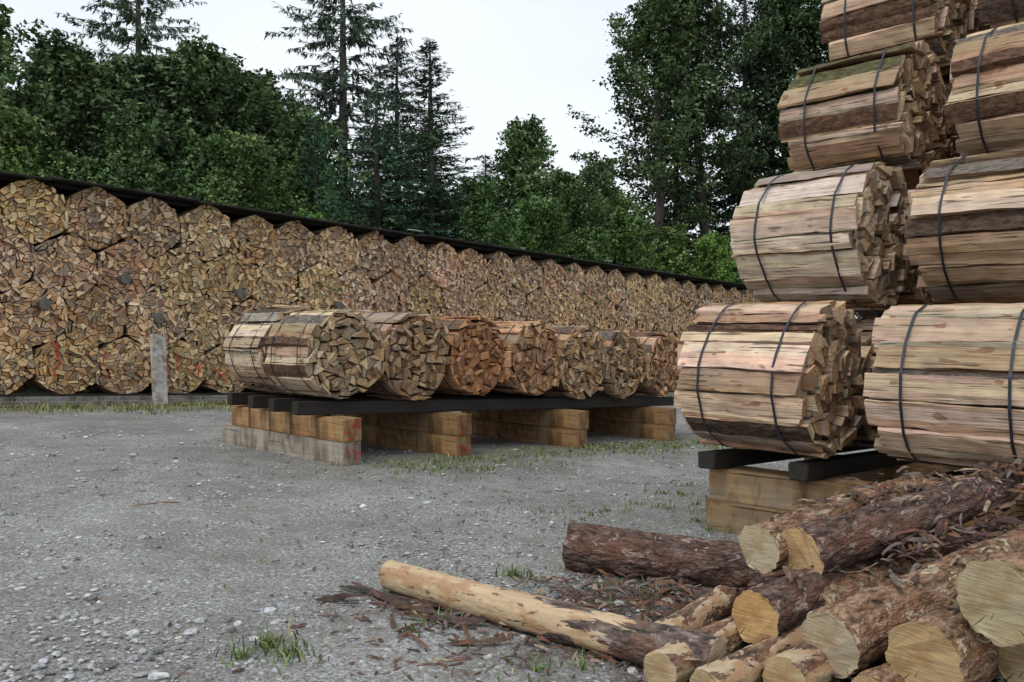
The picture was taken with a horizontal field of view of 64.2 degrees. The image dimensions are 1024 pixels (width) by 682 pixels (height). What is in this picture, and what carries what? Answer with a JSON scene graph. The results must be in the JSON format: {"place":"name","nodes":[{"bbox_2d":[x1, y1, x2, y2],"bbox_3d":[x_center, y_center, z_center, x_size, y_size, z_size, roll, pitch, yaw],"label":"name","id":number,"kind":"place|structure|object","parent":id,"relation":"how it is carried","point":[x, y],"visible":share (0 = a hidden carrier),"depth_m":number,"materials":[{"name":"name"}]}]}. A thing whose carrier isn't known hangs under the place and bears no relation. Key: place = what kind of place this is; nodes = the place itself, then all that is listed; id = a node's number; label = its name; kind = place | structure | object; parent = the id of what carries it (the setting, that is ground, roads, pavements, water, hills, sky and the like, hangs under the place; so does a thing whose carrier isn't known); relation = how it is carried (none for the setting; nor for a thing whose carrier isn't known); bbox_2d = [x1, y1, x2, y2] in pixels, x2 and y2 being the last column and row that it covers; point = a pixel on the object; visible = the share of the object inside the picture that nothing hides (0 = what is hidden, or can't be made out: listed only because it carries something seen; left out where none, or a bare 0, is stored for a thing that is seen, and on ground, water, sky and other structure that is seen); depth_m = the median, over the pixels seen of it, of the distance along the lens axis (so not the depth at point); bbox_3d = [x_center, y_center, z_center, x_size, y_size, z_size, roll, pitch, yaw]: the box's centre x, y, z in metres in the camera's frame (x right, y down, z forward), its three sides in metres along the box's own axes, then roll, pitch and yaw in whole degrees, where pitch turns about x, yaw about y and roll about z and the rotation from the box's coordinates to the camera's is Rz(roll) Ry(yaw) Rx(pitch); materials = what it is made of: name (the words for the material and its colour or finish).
{"place":"outdoors","nodes":[
{"label":"outdoors","id":0,"kind":"place"},
{"bbox_2d":[0,183,726,287],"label":"roof purlin","id":1,"kind":"object","parent":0,"point":[178,210],"depth_m":20.27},
{"bbox_2d":[0,176,746,288],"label":"roof","id":2,"kind":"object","parent":1,"relation":"on","point":[115,194],"visible":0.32,"depth_m":21.57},
{"bbox_2d":[46,176,200,205],"bbox_3d":[-8.980,-3.241,18.120,3.066,0.034,2.703,2,0,-45],"label":"roof sheet","id":3,"kind":"object","parent":2,"relation":"on","point":[65,181],"visible":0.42,"depth_m":17.40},
{"bbox_2d":[169,201,317,222],"bbox_3d":[-6.859,-3.142,20.245,3.067,0.038,2.705,2,1,-45],"label":"roof sheet","id":4,"kind":"object","parent":2,"relation":"on","point":[257,211],"visible":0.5,"depth_m":19.50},
{"bbox_2d":[0,0,856,318],"label":"sky","id":5,"kind":"structure","parent":0,"point":[508,59],"materials":[{"name":"white"}]},
{"bbox_2d":[0,385,1007,681],"bbox_3d":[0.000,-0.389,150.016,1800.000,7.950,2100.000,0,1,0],"label":"ground","id":6,"kind":"structure","parent":0,"point":[192,569],"depth_m":5.85,"materials":[{"name":"gravel"}]},
{"bbox_2d":[0,3,76,175],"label":"broadleaf tree","id":7,"kind":"object","parent":6,"relation":"on","point":[16,97],"visible":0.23,"depth_m":20.46,"materials":[{"name":"green plant"}]},
{"bbox_2d":[0,94,97,182],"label":"broadleaf tree","id":8,"kind":"object","parent":6,"relation":"on","point":[13,147],"visible":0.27,"depth_m":19.53,"materials":[{"name":"green plant"}]},
{"bbox_2d":[8,23,97,166],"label":"broadleaf tree","id":9,"kind":"object","parent":6,"relation":"on","point":[41,54],"visible":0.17,"depth_m":23.72,"materials":[{"name":"green plant"}]},
{"bbox_2d":[52,147,113,185],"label":"broadleaf tree","id":10,"kind":"object","parent":6,"relation":"on","point":[85,164],"visible":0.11,"depth_m":20.24,"materials":[{"name":"green plant"}]},
{"bbox_2d":[8,393,173,396],"bbox_3d":[-8.667,1.201,17.017,0.137,0.205,3.222,1,-2,45],"label":"base rail","id":11,"kind":"object","parent":6,"relation":"on","point":[50,395],"visible":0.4,"depth_m":16.73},
{"bbox_2d":[27,333,99,393],"bbox_3d":[-9.400,0.466,17.002,1.128,1.279,1.235,1,1,45],"label":"firewood bundle","id":12,"kind":"object","parent":11,"relation":"on","point":[76,370],"visible":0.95,"depth_m":16.66,"materials":[{"name":"brown wood"}]},
{"bbox_2d":[0,281,66,345],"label":"firewood bundle","id":13,"kind":"object","parent":12,"relation":"on","point":[24,317],"visible":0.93,"depth_m":16.18,"materials":[{"name":"brown wood"}]},
{"bbox_2d":[63,286,125,345],"bbox_3d":[-9.048,-0.512,17.412,1.142,1.207,1.309,1,30,45],"label":"firewood bundle","id":14,"kind":"object","parent":12,"relation":"on","point":[96,316],"visible":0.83,"depth_m":17.08,"materials":[{"name":"brown wood"}]},
{"bbox_2d":[26,235,98,298],"bbox_3d":[-9.411,-1.511,16.976,1.133,1.315,1.189,1,-1,45],"label":"firewood bundle","id":15,"kind":"object","parent":14,"relation":"on","point":[64,267],"visible":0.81,"depth_m":16.63,"materials":[{"name":"brown wood"}]},
{"bbox_2d":[54,186,126,250],"bbox_3d":[-8.976,-2.569,17.331,1.136,1.212,1.285,1,33,45],"label":"firewood bundle","id":16,"kind":"object","parent":15,"relation":"on","point":[96,216],"visible":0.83,"depth_m":16.99,"materials":[{"name":"brown wood"}]},
{"bbox_2d":[92,241,155,301],"bbox_3d":[-8.568,-1.505,17.808,1.142,1.207,1.309,1,-31,45],"label":"firewood bundle","id":17,"kind":"object","parent":14,"relation":"on","point":[114,261],"visible":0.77,"depth_m":17.45,"materials":[{"name":"brown wood"}]},
{"bbox_2d":[89,337,151,393],"bbox_3d":[-8.578,0.552,17.782,1.133,1.189,1.315,1,-30,45],"label":"firewood bundle","id":18,"kind":"object","parent":11,"relation":"on","point":[127,361],"visible":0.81,"depth_m":17.42,"materials":[{"name":"brown wood"}]},
{"bbox_2d":[8,49,204,192],"bbox_3d":[-11.621,-3.251,22.767,6.304,9.183,6.779,1,1,35],"label":"broadleaf tree","id":19,"kind":"object","parent":6,"relation":"on","point":[95,93],"visible":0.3,"depth_m":21.65,"materials":[{"name":"green plant"}]},
{"bbox_2d":[14,395,202,405],"bbox_3d":[-8.239,1.231,16.965,0.136,0.173,3.674,1,-2,45],"label":"base rail","id":20,"kind":"object","parent":6,"relation":"on","point":[93,398],"visible":0.6,"depth_m":16.66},
{"bbox_2d":[54,0,208,184],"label":"larch tree","id":21,"kind":"object","parent":6,"relation":"on","point":[139,38],"visible":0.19,"depth_m":31.37,"materials":[{"name":"green plant"}]},
{"bbox_2d":[80,109,205,196],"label":"broadleaf tree","id":22,"kind":"object","parent":6,"relation":"on","point":[126,141],"visible":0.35,"depth_m":20.77,"materials":[{"name":"green plant"}]},
{"bbox_2d":[76,50,216,197],"bbox_3d":[-10.637,-3.609,24.200,6.368,10.055,7.545,0,1,12],"label":"broadleaf tree","id":23,"kind":"object","parent":6,"relation":"on","point":[138,63],"visible":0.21,"depth_m":23.45,"materials":[{"name":"green plant"}]},
{"bbox_2d":[150,334,167,404],"bbox_3d":[-7.454,0.602,17.240,0.196,1.505,0.306,1,1,42],"label":"leaning plank","id":24,"kind":"object","parent":6,"relation":"on","point":[158,368],"visible":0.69,"depth_m":17.19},
{"bbox_2d":[88,31,307,213],"bbox_3d":[-8.609,-3.746,24.130,6.872,10.467,7.390,0,1,26],"label":"broadleaf tree","id":25,"kind":"object","parent":6,"relation":"on","point":[214,95],"visible":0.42,"depth_m":23.83,"materials":[{"name":"green plant"}]},
{"bbox_2d":[174,393,227,395],"bbox_3d":[-6.248,1.340,19.432,0.134,0.202,3.570,1,-2,45],"label":"base rail","id":26,"kind":"object","parent":6,"relation":"on","point":[183,394],"visible":0.16,"depth_m":18.47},
{"bbox_2d":[146,340,206,392],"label":"firewood bundle","id":27,"kind":"object","parent":26,"relation":"on","point":[183,377],"visible":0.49,"depth_m":18.40,"materials":[{"name":"brown wood"}]},
{"bbox_2d":[120,291,181,347],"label":"firewood bundle","id":28,"kind":"object","parent":27,"relation":"on","point":[140,326],"visible":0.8,"depth_m":17.83,"materials":[{"name":"brown wood"}]},
{"bbox_2d":[149,246,205,304],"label":"firewood bundle","id":29,"kind":"object","parent":28,"relation":"on","point":[180,275],"visible":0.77,"depth_m":18.25,"materials":[{"name":"brown wood"}]},
{"bbox_2d":[110,196,179,257],"bbox_3d":[-8.196,-2.498,18.175,1.138,1.313,1.205,1,6,45],"label":"firewood bundle","id":30,"kind":"object","parent":29,"relation":"on","point":[152,229],"visible":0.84,"depth_m":17.83,"materials":[{"name":"brown wood"}]},
{"bbox_2d":[169,204,231,261],"bbox_3d":[-7.320,-2.485,19.009,1.140,1.193,1.315,1,33,45],"label":"firewood bundle","id":31,"kind":"object","parent":29,"relation":"on","point":[204,236],"visible":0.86,"depth_m":18.66,"materials":[{"name":"brown wood"}]},
{"bbox_2d":[176,294,231,350],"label":"firewood bundle","id":32,"kind":"object","parent":27,"relation":"on","point":[204,322],"visible":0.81,"depth_m":18.73,"materials":[{"name":"brown wood"}]},
{"bbox_2d":[198,252,254,306],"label":"firewood bundle","id":33,"kind":"object","parent":32,"relation":"on","point":[227,273],"visible":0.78,"depth_m":19.06,"materials":[{"name":"brown wood"}]},
{"bbox_2d":[222,214,277,267],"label":"firewood bundle","id":34,"kind":"object","parent":33,"relation":"on","point":[253,239],"visible":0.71,"depth_m":19.50,"materials":[{"name":"brown wood"}]},
{"bbox_2d":[197,342,250,392],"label":"firewood bundle","id":35,"kind":"object","parent":26,"relation":"on","point":[214,357],"visible":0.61,"depth_m":18.97,"materials":[{"name":"brown wood"}]},
{"bbox_2d":[225,299,267,331],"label":"firewood bundle","id":36,"kind":"object","parent":35,"relation":"on","point":[242,308],"visible":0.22,"depth_m":19.37,"materials":[{"name":"brown wood"}]},
{"bbox_2d":[246,257,298,305],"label":"firewood bundle","id":37,"kind":"object","parent":36,"relation":"on","point":[273,282],"visible":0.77,"depth_m":19.88,"materials":[{"name":"brown wood"}]},
{"bbox_2d":[273,220,318,272],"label":"firewood bundle","id":38,"kind":"object","parent":37,"relation":"on","point":[297,244],"visible":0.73,"depth_m":20.35,"materials":[{"name":"brown wood"}]},
{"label":"firewood bundle","id":39,"kind":"object","parent":26,"relation":"on","visible":0},
{"bbox_2d":[288,301,311,309],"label":"firewood bundle","id":40,"kind":"object","parent":39,"relation":"on","point":[296,302],"depth_m":20.41,"materials":[{"name":"brown wood"}]},
{"bbox_2d":[292,263,340,310],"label":"firewood bundle","id":41,"kind":"object","parent":40,"relation":"on","point":[313,293],"visible":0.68,"depth_m":20.77,"materials":[{"name":"brown wood"}]},
{"bbox_2d":[307,226,358,273],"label":"firewood bundle","id":42,"kind":"object","parent":41,"relation":"on","point":[338,250],"visible":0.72,"depth_m":21.17,"materials":[{"name":"brown wood"}]},
{"bbox_2d":[162,121,297,212],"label":"broadleaf tree","id":43,"kind":"object","parent":6,"relation":"on","point":[240,164],"visible":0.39,"depth_m":22.16,"materials":[{"name":"green plant"}]},
{"bbox_2d":[178,67,356,224],"bbox_3d":[-8.428,-3.629,26.407,7.120,10.350,6.009,0,1,-5],"label":"broadleaf tree","id":44,"kind":"object","parent":6,"relation":"on","point":[274,94],"visible":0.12,"depth_m":25.75,"materials":[{"name":"green plant"}]},
{"bbox_2d":[247,158,330,389],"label":"broadleaf tree","id":45,"kind":"object","parent":6,"relation":"on","point":[283,176],"visible":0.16,"depth_m":24.40,"materials":[{"name":"green plant"}]},
{"bbox_2d":[205,92,398,228],"bbox_3d":[-7.222,-3.219,26.514,6.657,9.612,6.744,-1,1,-38],"label":"broadleaf tree","id":46,"kind":"object","parent":6,"relation":"on","point":[301,119],"visible":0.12,"depth_m":26.19,"materials":[{"name":"green plant"}]},
{"bbox_2d":[242,114,367,391],"bbox_3d":[-5.902,-2.570,24.963,6.142,8.861,5.874,0,1,-8],"label":"spruce tree","id":47,"kind":"object","parent":6,"relation":"on","point":[312,172],"visible":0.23,"depth_m":24.76,"materials":[{"name":"green plant"}]},
{"bbox_2d":[255,0,461,234],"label":"larch tree","id":48,"kind":"object","parent":6,"relation":"on","point":[328,79],"visible":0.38,"depth_m":32.42,"materials":[{"name":"green plant"}]},
{"bbox_2d":[0,395,729,681],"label":"grass","id":49,"kind":"structure","parent":6,"relation":"on","point":[269,642],"depth_m":8.97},
{"bbox_2d":[331,75,451,236],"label":"spruce tree","id":50,"kind":"object","parent":6,"relation":"on","point":[374,209],"visible":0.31,"depth_m":27.22,"materials":[{"name":"green plant"}]},
{"bbox_2d":[349,34,449,218],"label":"spruce tree","id":51,"kind":"object","parent":6,"relation":"on","point":[395,78],"visible":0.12,"depth_m":35.72,"materials":[{"name":"green plant"}]},
{"bbox_2d":[359,36,501,237],"bbox_3d":[-2.965,-5.148,32.793,8.837,14.004,9.310,0,1,-15],"label":"spruce tree","id":52,"kind":"object","parent":6,"relation":"on","point":[431,66],"visible":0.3,"depth_m":32.54,"materials":[{"name":"green plant"}]},
{"bbox_2d":[377,105,493,242],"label":"spruce tree","id":53,"kind":"object","parent":6,"relation":"on","point":[428,214],"visible":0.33,"depth_m":27.65,"materials":[{"name":"green plant"}]},
{"bbox_2d":[222,304,680,465],"bbox_3d":[-0.236,0.604,12.891,8.006,2.260,2.649,-1,1,-44],"label":"firewood bundle row","id":54,"kind":"object","parent":6,"relation":"on","point":[338,385],"visible":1,"depth_m":11.04,"materials":[{"name":"brown wood"}]},
{"bbox_2d":[0,407,1004,681],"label":"gravel stones","id":55,"kind":"object","parent":6,"relation":"on","point":[110,663],"visible":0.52,"depth_m":4.30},
{"bbox_2d":[441,172,577,272],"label":"broadleaf tree","id":56,"kind":"object","parent":6,"relation":"on","point":[482,205],"visible":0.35,"depth_m":28.11,"materials":[{"name":"green plant"}]},
{"bbox_2d":[3,436,1023,681],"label":"bark debris","id":57,"kind":"object","parent":6,"relation":"on","point":[925,542],"visible":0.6,"depth_m":4.29,"materials":[{"name":"wood"}]},
{"bbox_2d":[468,113,614,256],"bbox_3d":[0.451,-3.690,34.102,5.733,11.435,6.793,-1,1,-39],"label":"broadleaf tree","id":58,"kind":"object","parent":6,"relation":"on","point":[527,153],"visible":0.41,"depth_m":33.32,"materials":[{"name":"green plant"}]},
{"bbox_2d":[378,560,726,668],"bbox_3d":[0.081,1.330,4.022,1.984,0.199,0.210,1,1,38],"label":"peeled log","id":59,"kind":"object","parent":6,"relation":"on","point":[629,639],"visible":0.91,"depth_m":3.84,"materials":[{"name":"wood"}]},
{"bbox_2d":[498,189,611,304],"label":"broadleaf tree","id":60,"kind":"object","parent":6,"relation":"on","point":[543,221],"visible":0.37,"depth_m":29.40,"materials":[{"name":"green plant"}]},
{"bbox_2d":[515,165,620,258],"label":"broadleaf tree","id":61,"kind":"object","parent":6,"relation":"on","point":[566,186],"visible":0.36,"depth_m":33.07,"materials":[{"name":"green plant"}]},
{"bbox_2d":[565,226,619,262],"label":"broadleaf tree","id":62,"kind":"object","parent":6,"relation":"on","point":[587,248],"visible":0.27,"depth_m":32.18,"materials":[{"name":"green plant"}]},
{"bbox_2d":[571,159,669,272],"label":"broadleaf tree","id":63,"kind":"object","parent":6,"relation":"on","point":[601,175],"visible":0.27,"depth_m":37.74,"materials":[{"name":"green plant"}]},
{"bbox_2d":[586,191,687,270],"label":"broadleaf tree","id":64,"kind":"object","parent":6,"relation":"on","point":[621,229],"visible":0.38,"depth_m":35.84,"materials":[{"name":"green plant"}]},
{"bbox_2d":[566,0,770,264],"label":"tall broadleaf tree","id":65,"kind":"object","parent":6,"relation":"on","point":[654,18],"visible":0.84,"depth_m":41.16,"materials":[{"name":"green plant"}]},
{"bbox_2d":[562,520,785,591],"bbox_3d":[1.190,1.344,4.954,1.756,0.317,0.316,2,2,20],"label":"bark log","id":66,"kind":"object","parent":6,"relation":"on","point":[589,548],"visible":0.61,"depth_m":4.95,"materials":[{"name":"brown wood"}]},
{"bbox_2d":[649,222,702,276],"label":"broadleaf tree","id":67,"kind":"object","parent":6,"relation":"on","point":[676,238],"visible":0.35,"depth_m":39.45,"materials":[{"name":"green plant"}]},
{"bbox_2d":[614,0,784,277],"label":"tall broadleaf tree","id":68,"kind":"object","parent":6,"relation":"on","point":[715,17],"visible":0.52,"depth_m":42.02,"materials":[{"name":"green plant"}]},
{"bbox_2d":[675,229,741,281],"bbox_3d":[9.626,-1.484,39.436,5.014,7.940,4.950,1,1,40],"label":"bush","id":69,"kind":"object","parent":6,"relation":"on","point":[710,251],"visible":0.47,"depth_m":38.69,"materials":[{"name":"green plant"}]},
{"bbox_2d":[647,0,821,244],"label":"tall broadleaf tree","id":70,"kind":"object","parent":6,"relation":"on","point":[770,5],"visible":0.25,"depth_m":44.35,"materials":[{"name":"green plant"}]},
{"bbox_2d":[697,0,794,255],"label":"broadleaf tree","id":71,"kind":"object","parent":6,"relation":"on","point":[753,78],"visible":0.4,"depth_m":44.38,"materials":[{"name":"green plant"}]},
{"bbox_2d":[719,0,829,178],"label":"tall broadleaf tree","id":72,"kind":"object","parent":6,"relation":"on","point":[815,10],"visible":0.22,"depth_m":43.67,"materials":[{"name":"green plant"}]},
{"bbox_2d":[643,463,1023,681],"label":"log pile","id":73,"kind":"object","parent":6,"relation":"on","point":[820,626],"visible":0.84,"depth_m":3.55,"materials":[{"name":"brown wood"}]},
{"bbox_2d":[674,0,1023,534],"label":"firewood bundle pile","id":74,"kind":"object","parent":6,"relation":"on","point":[890,209],"visible":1,"depth_m":6.35,"materials":[{"name":"brown wood"}]},
{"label":"firewood bundle","id":75,"kind":"object","parent":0,"visible":0},
{"bbox_2d":[0,225,35,291],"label":"firewood bundle","id":76,"kind":"object","parent":75,"relation":"on","point":[16,259],"visible":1,"depth_m":15.99,"materials":[{"name":"brown wood"}]},
{"bbox_2d":[0,179,67,244],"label":"firewood bundle","id":77,"kind":"object","parent":76,"relation":"on","point":[32,212],"visible":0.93,"depth_m":16.18,"materials":[{"name":"brown wood"}]},
{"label":"firewood bundle","id":78,"kind":"object","parent":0,"visible":0},
{"bbox_2d":[335,268,375,309],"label":"firewood bundle","id":79,"kind":"object","parent":78,"relation":"on","point":[354,284],"visible":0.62,"depth_m":21.64,"materials":[{"name":"brown wood"}]},
{"bbox_2d":[352,230,392,278],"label":"firewood bundle","id":80,"kind":"object","parent":79,"relation":"on","point":[375,253],"visible":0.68,"depth_m":21.99,"materials":[{"name":"brown wood"}]},
{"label":"firewood bundle","id":81,"kind":"object","parent":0,"visible":0},
{"bbox_2d":[369,272,410,311],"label":"firewood bundle","id":82,"kind":"object","parent":81,"relation":"on","point":[392,292],"visible":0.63,"depth_m":22.44,"materials":[{"name":"brown wood"}]},
{"bbox_2d":[386,236,426,282],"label":"firewood bundle","id":83,"kind":"object","parent":82,"relation":"on","point":[408,258],"visible":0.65,"depth_m":22.82,"materials":[{"name":"brown wood"}]},
{"bbox_2d":[406,276,442,316],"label":"firewood bundle","id":84,"kind":"object","parent":81,"relation":"on","point":[425,295],"visible":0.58,"depth_m":23.28,"materials":[{"name":"brown wood"}]},
{"bbox_2d":[419,242,458,287],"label":"firewood bundle","id":85,"kind":"object","parent":84,"relation":"on","point":[442,260],"visible":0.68,"depth_m":23.62,"materials":[{"name":"brown wood"}]},
{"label":"firewood bundle","id":86,"kind":"object","parent":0,"visible":0},
{"bbox_2d":[439,279,473,316],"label":"firewood bundle","id":87,"kind":"object","parent":86,"relation":"on","point":[457,297],"visible":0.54,"depth_m":24.12,"materials":[{"name":"brown wood"}]},
{"bbox_2d":[454,248,486,289],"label":"firewood bundle","id":88,"kind":"object","parent":87,"relation":"on","point":[471,271],"visible":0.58,"depth_m":24.54,"materials":[{"name":"brown wood"}]},
{"bbox_2d":[471,283,503,320],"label":"firewood bundle","id":89,"kind":"object","parent":86,"relation":"on","point":[487,299],"visible":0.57,"depth_m":24.91,"materials":[{"name":"brown wood"}]},
{"bbox_2d":[478,251,514,292],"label":"firewood bundle","id":90,"kind":"object","parent":89,"relation":"on","point":[499,265],"visible":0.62,"depth_m":25.30,"materials":[{"name":"brown wood"}]},
{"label":"firewood bundle","id":91,"kind":"object","parent":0,"visible":0},
{"bbox_2d":[498,287,527,320],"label":"firewood bundle","id":92,"kind":"object","parent":91,"relation":"on","point":[513,307],"visible":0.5,"depth_m":25.74,"materials":[{"name":"brown wood"}]},
{"bbox_2d":[508,255,539,294],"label":"firewood bundle","id":93,"kind":"object","parent":92,"relation":"on","point":[525,274],"visible":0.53,"depth_m":26.15,"materials":[{"name":"brown wood"}]},
{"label":"firewood bundle","id":94,"kind":"object","parent":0,"visible":0},
{"bbox_2d":[525,289,552,322],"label":"firewood bundle","id":95,"kind":"object","parent":94,"relation":"on","point":[538,304],"visible":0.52,"depth_m":26.62,"materials":[{"name":"brown wood"}]},
{"bbox_2d":[548,292,574,325],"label":"firewood bundle","id":96,"kind":"object","parent":94,"relation":"on","point":[563,309],"visible":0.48,"depth_m":27.32,"materials":[{"name":"brown wood"}]},
{"bbox_2d":[533,259,564,297],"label":"firewood bundle","id":97,"kind":"object","parent":96,"relation":"on","point":[550,283],"visible":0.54,"depth_m":27.01,"materials":[{"name":"brown wood"}]},
{"bbox_2d":[558,262,585,300],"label":"firewood bundle","id":98,"kind":"object","parent":96,"relation":"on","point":[573,285],"visible":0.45,"depth_m":27.85,"materials":[{"name":"brown wood"}]},
{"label":"firewood bundle","id":99,"kind":"object","parent":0,"visible":0},
{"bbox_2d":[571,294,596,325],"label":"firewood bundle","id":100,"kind":"object","parent":99,"relation":"on","point":[585,309],"visible":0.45,"depth_m":28.22,"materials":[{"name":"brown wood"}]},
{"bbox_2d":[581,265,606,301],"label":"firewood bundle","id":101,"kind":"object","parent":100,"relation":"on","point":[595,276],"visible":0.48,"depth_m":28.56,"materials":[{"name":"brown wood"}]},
{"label":"firewood bundle","id":102,"kind":"object","parent":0,"visible":0},
{"bbox_2d":[614,300,636,331],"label":"firewood bundle","id":103,"kind":"object","parent":102,"relation":"on","point":[625,310],"visible":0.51,"depth_m":29.88,"materials":[{"name":"brown wood"}]},
{"bbox_2d":[622,272,645,306],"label":"firewood bundle","id":104,"kind":"object","parent":103,"relation":"on","point":[635,290],"visible":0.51,"depth_m":30.27,"materials":[{"name":"brown wood"}]},
{"bbox_3d":[-10.966,1.068,14.696,0.133,0.204,3.266,1,-2,45],"label":"base rail","id":105,"kind":"object","parent":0,"visible":0},
{"bbox_2d":[0,329,34,394],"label":"firewood bundle","id":106,"kind":"object","parent":105,"relation":"on","point":[16,359],"visible":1,"depth_m":15.98,"materials":[{"name":"brown wood"}]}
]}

